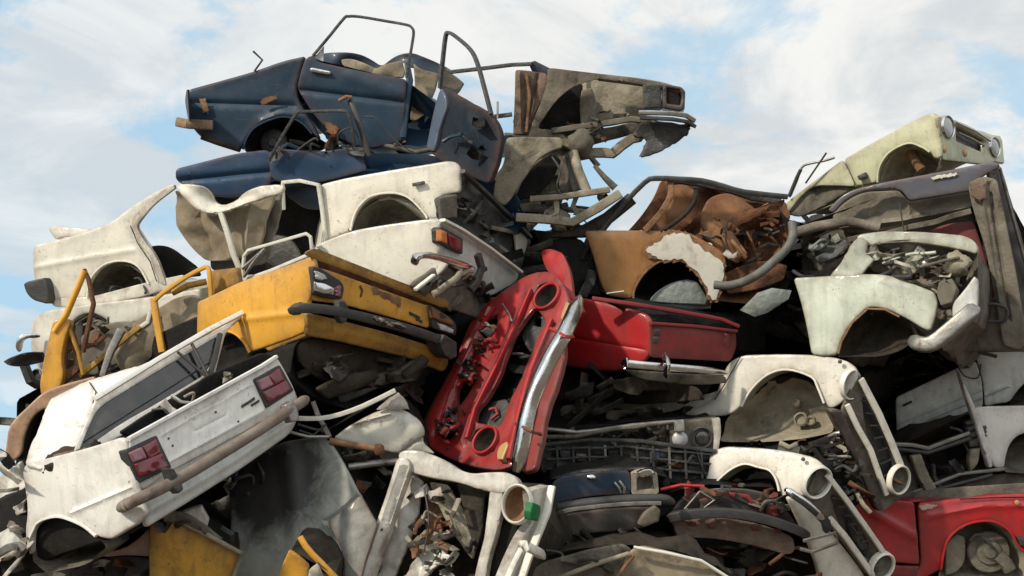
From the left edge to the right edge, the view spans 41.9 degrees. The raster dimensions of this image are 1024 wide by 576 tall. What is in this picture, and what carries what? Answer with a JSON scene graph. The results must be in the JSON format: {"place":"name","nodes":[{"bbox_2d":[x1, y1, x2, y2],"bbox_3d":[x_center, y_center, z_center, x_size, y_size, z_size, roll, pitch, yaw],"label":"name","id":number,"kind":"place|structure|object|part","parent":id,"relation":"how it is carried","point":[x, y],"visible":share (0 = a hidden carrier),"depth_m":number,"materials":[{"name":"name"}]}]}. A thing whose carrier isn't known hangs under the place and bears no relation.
{"place":"outdoors","nodes":[
{"label":"outdoors","id":0,"kind":"place"},
{"bbox_2d":[0,0,1023,475],"label":"sky","id":1,"kind":"structure","parent":0,"point":[93,92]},
{"label":"ground","id":2,"kind":"structure","parent":0,"visible":0},
{"bbox_2d":[0,463,517,575],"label":"crushed car","id":3,"kind":"object","parent":2,"relation":"on","point":[217,496],"visible":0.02,"depth_m":9.34,"materials":[{"name":"grey metal"}]},
{"bbox_2d":[0,370,120,469],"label":"wrecked sedan","id":4,"kind":"object","parent":3,"relation":"on","point":[23,428],"visible":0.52,"depth_m":9.02,"materials":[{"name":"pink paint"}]},
{"bbox_2d":[0,358,321,465],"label":"crushed car","id":5,"kind":"object","parent":3,"relation":"on","point":[25,402],"depth_m":10.33,"materials":[{"name":"grey metal"}]},
{"bbox_2d":[442,228,555,315],"bbox_3d":[-1.067,0.266,11.549,3.268,2.026,1.998,0,-12,0],"label":"crushed car","id":6,"kind":"object","parent":5,"relation":"on","point":[538,236],"visible":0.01,"depth_m":10.90,"materials":[{"name":"grey metal"}]},
{"bbox_2d":[227,438,391,575],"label":"crushed car","id":7,"kind":"object","parent":3,"relation":"on","point":[283,495],"visible":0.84,"depth_m":8.09,"materials":[{"name":"grey paint"}]},
{"bbox_2d":[0,310,309,575],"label":"wrecked hatchback","id":8,"kind":"object","parent":7,"relation":"on","point":[113,460],"visible":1,"depth_m":7.70,"materials":[{"name":"white paint"}]},
{"bbox_2d":[149,495,243,575],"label":"crushed car","id":9,"kind":"object","parent":7,"relation":"on","point":[196,536],"visible":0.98,"depth_m":7.68,"materials":[{"name":"yellow paint"}]},
{"bbox_2d":[72,526,149,575],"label":"crushed car","id":10,"kind":"object","parent":9,"relation":"on","point":[129,556],"visible":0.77,"depth_m":7.91,"materials":[{"name":"brown paint"}]},
{"bbox_2d":[279,527,343,575],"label":"crushed car","id":11,"kind":"object","parent":7,"relation":"on","point":[315,552],"visible":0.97,"depth_m":7.60,"materials":[{"name":"yellow paint"}]},
{"bbox_2d":[289,389,433,493],"bbox_3d":[-0.921,0.971,8.776,0.868,0.810,1.339,0,-12,0],"label":"crushed car","id":12,"kind":"object","parent":7,"relation":"on","point":[380,429],"visible":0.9,"depth_m":8.29,"materials":[{"name":"grey paint"}]},
{"bbox_2d":[40,249,456,446],"bbox_3d":[-1.740,0.502,9.230,2.735,1.294,1.571,-7,-14,29],"label":"wrecked sedan","id":13,"kind":"object","parent":12,"relation":"on","point":[334,334],"visible":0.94,"depth_m":8.74,"materials":[{"name":"yellow paint"}]},
{"bbox_3d":[-3.046,0.328,9.226,0.420,0.903,0.189,-4,-13,18],"label":"front door","id":14,"kind":"part","parent":13,"relation":"part of","materials":[{"name":"yellow paint"}]},
{"bbox_3d":[-2.270,-0.030,9.225,0.419,0.254,0.080,0,-12,2],"label":"window frame","id":15,"kind":"part","parent":13,"relation":"part of","materials":[{"name":"yellow paint"}]},
{"bbox_2d":[4,218,522,388],"bbox_3d":[-1.820,0.121,9.884,3.731,1.170,1.767,-6,-13,27],"label":"wrecked sedan","id":16,"kind":"object","parent":13,"relation":"on","point":[461,270],"visible":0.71,"depth_m":9.16,"materials":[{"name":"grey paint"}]},
{"bbox_2d":[24,161,531,306],"bbox_3d":[-2.109,-0.394,10.158,4.361,1.064,1.483,-4,-13,17],"label":"wrecked sedan","id":17,"kind":"object","parent":16,"relation":"on","point":[256,231],"visible":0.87,"depth_m":9.68,"materials":[{"name":"beige paint"}]},
{"bbox_3d":[-1.502,-0.564,9.582,0.365,0.437,0.119,-3,-12,14],"label":"window frame","id":18,"kind":"part","parent":17,"relation":"part of","materials":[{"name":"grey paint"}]},
{"bbox_2d":[176,95,635,238],"bbox_3d":[-0.787,-0.794,10.252,3.402,1.020,1.333,0,-12,0],"label":"wrecked sedan","id":19,"kind":"object","parent":17,"relation":"on","point":[537,180],"visible":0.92,"depth_m":9.82,"materials":[{"name":"blue paint"}]},
{"bbox_3d":[-1.430,-1.037,9.762,0.723,0.484,0.274,0,-12,0],"label":"door","id":20,"kind":"part","parent":19,"relation":"part of","materials":[{"name":"blue paint"}]},
{"bbox_2d":[175,15,696,183],"bbox_3d":[-0.564,-1.258,10.325,3.946,1.480,2.056,-2,-12,9],"label":"wrecked sedan","id":21,"kind":"object","parent":19,"relation":"on","point":[255,110],"visible":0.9,"depth_m":10.05,"materials":[{"name":"blue paint"}]},
{"bbox_3d":[-1.172,-1.554,10.042,0.895,0.971,0.296,0,-12,0],"label":"door","id":22,"kind":"part","parent":21,"relation":"part of","materials":[{"name":"blue paint"}]},
{"bbox_3d":[-0.383,-1.295,9.486,0.239,1.205,0.787,12,-17,-43],"label":"front door","id":23,"kind":"part","parent":21,"relation":"part of","materials":[{"name":"blue paint"}]},
{"bbox_3d":[-1.234,0.892,8.142,0.245,0.049,0.024,2,-12,-7],"label":"window frame","id":24,"kind":"part","parent":12,"relation":"part of","materials":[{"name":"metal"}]},
{"bbox_3d":[-1.212,0.855,8.163,0.199,0.063,0.019,2,-12,-9],"label":"window frame","id":25,"kind":"part","parent":12,"relation":"part of","materials":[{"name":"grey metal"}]},
{"bbox_3d":[-1.167,0.803,8.168,0.143,0.224,0.032,6,-14,-28],"label":"window frame","id":26,"kind":"part","parent":12,"relation":"part of","materials":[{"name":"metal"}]},
{"bbox_2d":[364,450,577,575],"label":"wrecked sedan","id":27,"kind":"object","parent":3,"relation":"on","point":[438,516],"visible":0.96,"depth_m":7.90,"materials":[{"name":"white paint"}]},
{"bbox_2d":[416,249,583,474],"bbox_3d":[-0.289,0.548,9.431,0.967,1.670,2.789,7,-14,-31],"label":"wrecked sedan","id":28,"kind":"object","parent":27,"relation":"on","point":[490,394],"visible":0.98,"depth_m":8.85,"materials":[{"name":"red paint"}]},
{"bbox_2d":[532,518,730,575],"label":"crushed car","id":29,"kind":"object","parent":3,"relation":"on","point":[656,549],"visible":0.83,"depth_m":8.11,"materials":[{"name":"grey paint"}]},
{"bbox_2d":[529,453,675,543],"bbox_3d":[0.575,1.417,9.036,0.935,0.856,1.586,0,-12,0],"label":"crushed car","id":30,"kind":"object","parent":29,"relation":"on","point":[615,493],"visible":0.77,"depth_m":8.49,"materials":[{"name":"blue paint"}]},
{"bbox_2d":[540,406,720,483],"bbox_3d":[0.759,1.094,9.574,1.275,0.714,1.442,0,-12,0],"label":"crushed car","id":31,"kind":"object","parent":30,"relation":"on","point":[677,448],"visible":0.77,"depth_m":8.93,"materials":[{"name":"grey metal"}]},
{"bbox_2d":[561,296,767,429],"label":"wrecked sedan","id":32,"kind":"object","parent":31,"relation":"on","point":[632,351],"visible":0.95,"depth_m":9.20,"materials":[{"name":"red paint"}]},
{"bbox_2d":[530,176,789,309],"bbox_3d":[1.128,-0.270,10.335,1.992,1.059,1.519,0,-12,0],"label":"wrecked sedan","id":33,"kind":"object","parent":32,"relation":"on","point":[661,250],"visible":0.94,"depth_m":9.78,"materials":[{"name":"orange paint"}]},
{"bbox_2d":[713,220,797,289],"bbox_3d":[1.727,-0.233,9.483,0.606,0.497,0.115,-1,-12,4],"label":"bent hose","id":34,"kind":"object","parent":33,"relation":"hanging from","point":[773,261],"visible":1,"depth_m":9.43,"materials":[{"name":"grey rubber"}]},
{"bbox_2d":[740,288,791,316],"bbox_3d":[1.770,0.100,9.320,0.356,0.202,0.064,0,-12,0],"label":"loose panel","id":35,"kind":"object","parent":32,"relation":"on","point":[763,302],"visible":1,"depth_m":9.31,"materials":[{"name":"grey metal"}]},
{"bbox_2d":[518,470,1006,575],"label":"crushed car","id":36,"kind":"object","parent":2,"relation":"on","point":[749,557],"visible":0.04,"depth_m":9.85,"materials":[{"name":"grey metal"}]},
{"bbox_2d":[553,384,895,448],"bbox_3d":[2.390,1.127,11.215,4.900,1.822,2.051,0,-12,0],"label":"crushed car","id":37,"kind":"object","parent":36,"relation":"on","point":[887,408],"visible":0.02,"depth_m":10.46,"materials":[{"name":"grey metal"}]},
{"bbox_2d":[521,230,813,354],"bbox_3d":[1.449,0.117,11.609,3.136,1.508,1.993,0,-12,0],"label":"crushed car","id":38,"kind":"object","parent":37,"relation":"on","point":[786,331],"visible":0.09,"depth_m":10.89,"materials":[{"name":"grey metal"}]},
{"bbox_2d":[789,210,1023,363],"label":"crushed car","id":39,"kind":"object","parent":37,"relation":"on","point":[807,219],"visible":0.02,"depth_m":10.94,"materials":[{"name":"grey metal"}]},
{"bbox_2d":[660,476,822,575],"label":"crushed car","id":40,"kind":"object","parent":36,"relation":"on","point":[710,514],"visible":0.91,"depth_m":8.61,"materials":[{"name":"black paint"}]},
{"bbox_2d":[707,447,895,575],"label":"wrecked sedan","id":41,"kind":"object","parent":36,"relation":"on","point":[824,508],"visible":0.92,"depth_m":8.73,"materials":[{"name":"white paint"}]},
{"bbox_2d":[560,353,910,513],"bbox_3d":[1.778,1.106,9.923,2.417,1.216,1.504,-8,-14,32],"label":"wrecked sedan","id":42,"kind":"object","parent":41,"relation":"on","point":[759,401],"visible":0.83,"depth_m":9.16,"materials":[{"name":"white paint"}]},
{"bbox_3d":[0.924,0.865,9.702,1.282,0.153,0.035,-6,-14,28],"label":"door","id":43,"kind":"part","parent":42,"relation":"part of","materials":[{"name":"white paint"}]},
{"bbox_2d":[794,231,994,368],"bbox_3d":[2.751,0.135,9.428,1.216,0.883,1.452,-6,-13,27],"label":"crushed car","id":44,"kind":"object","parent":42,"relation":"on","point":[874,299],"visible":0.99,"depth_m":9.01,"materials":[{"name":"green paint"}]},
{"bbox_2d":[855,483,1023,575],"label":"wrecked sedan","id":45,"kind":"object","parent":36,"relation":"on","point":[967,531],"visible":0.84,"depth_m":9.29,"materials":[{"name":"red paint"}]},
{"bbox_3d":[2.585,1.684,9.309,0.486,0.469,0.107,-1,-12,4],"label":"door","id":46,"kind":"part","parent":45,"relation":"part of","materials":[{"name":"red paint"}]},
{"bbox_2d":[888,370,1023,493],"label":"wrecked sedan","id":47,"kind":"object","parent":45,"relation":"on","point":[973,445],"visible":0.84,"depth_m":9.61,"materials":[{"name":"white paint"}]},
{"bbox_3d":[3.015,1.094,9.593,0.542,0.142,0.060,-1,-12,2],"label":"window frame","id":48,"kind":"part","parent":47,"relation":"part of","materials":[{"name":"metal"}]},
{"bbox_3d":[3.011,1.130,9.578,0.546,0.133,0.035,0,-12,2],"label":"window frame","id":49,"kind":"part","parent":47,"relation":"part of","materials":[{"name":"grey metal"}]},
{"bbox_2d":[885,350,1023,429],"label":"wrecked sedan","id":50,"kind":"object","parent":47,"relation":"on","point":[926,388],"visible":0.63,"depth_m":9.93,"materials":[{"name":"silver metal"}]},
{"bbox_2d":[792,162,1023,357],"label":"wrecked sedan","id":51,"kind":"object","parent":50,"relation":"on","point":[973,203],"visible":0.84,"depth_m":9.40,"materials":[{"name":"metal"}]},
{"bbox_2d":[786,113,1003,216],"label":"wrecked sedan","id":52,"kind":"object","parent":51,"relation":"on","point":[930,143],"visible":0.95,"depth_m":10.04,"materials":[{"name":"paint"}]},
{"bbox_3d":[2.192,-0.813,10.364,0.029,0.205,0.154,9,-15,-37],"label":"window frame","id":53,"kind":"part","parent":52,"relation":"part of","materials":[{"name":"black metal"}]},
{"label":"window frame","id":54,"kind":"part","parent":52,"relation":"part of","materials":[{"name":"metal"}]},
{"bbox_3d":[2.337,-0.777,10.292,0.632,0.321,0.057,-10,-16,39],"label":"door","id":55,"kind":"part","parent":52,"relation":"part of","materials":[{"name":"paint"}]},
{"bbox_3d":[3.171,0.838,9.938,0.628,0.564,0.106,-4,-13,17],"label":"door","id":56,"kind":"part","parent":50,"relation":"part of","materials":[{"name":"silver metal"}]},
{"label":"window frame","id":57,"kind":"part","parent":47,"relation":"part of","materials":[{"name":"metal"}]},
{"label":"window frame","id":58,"kind":"part","parent":47,"relation":"part of","materials":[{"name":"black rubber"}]}
]}

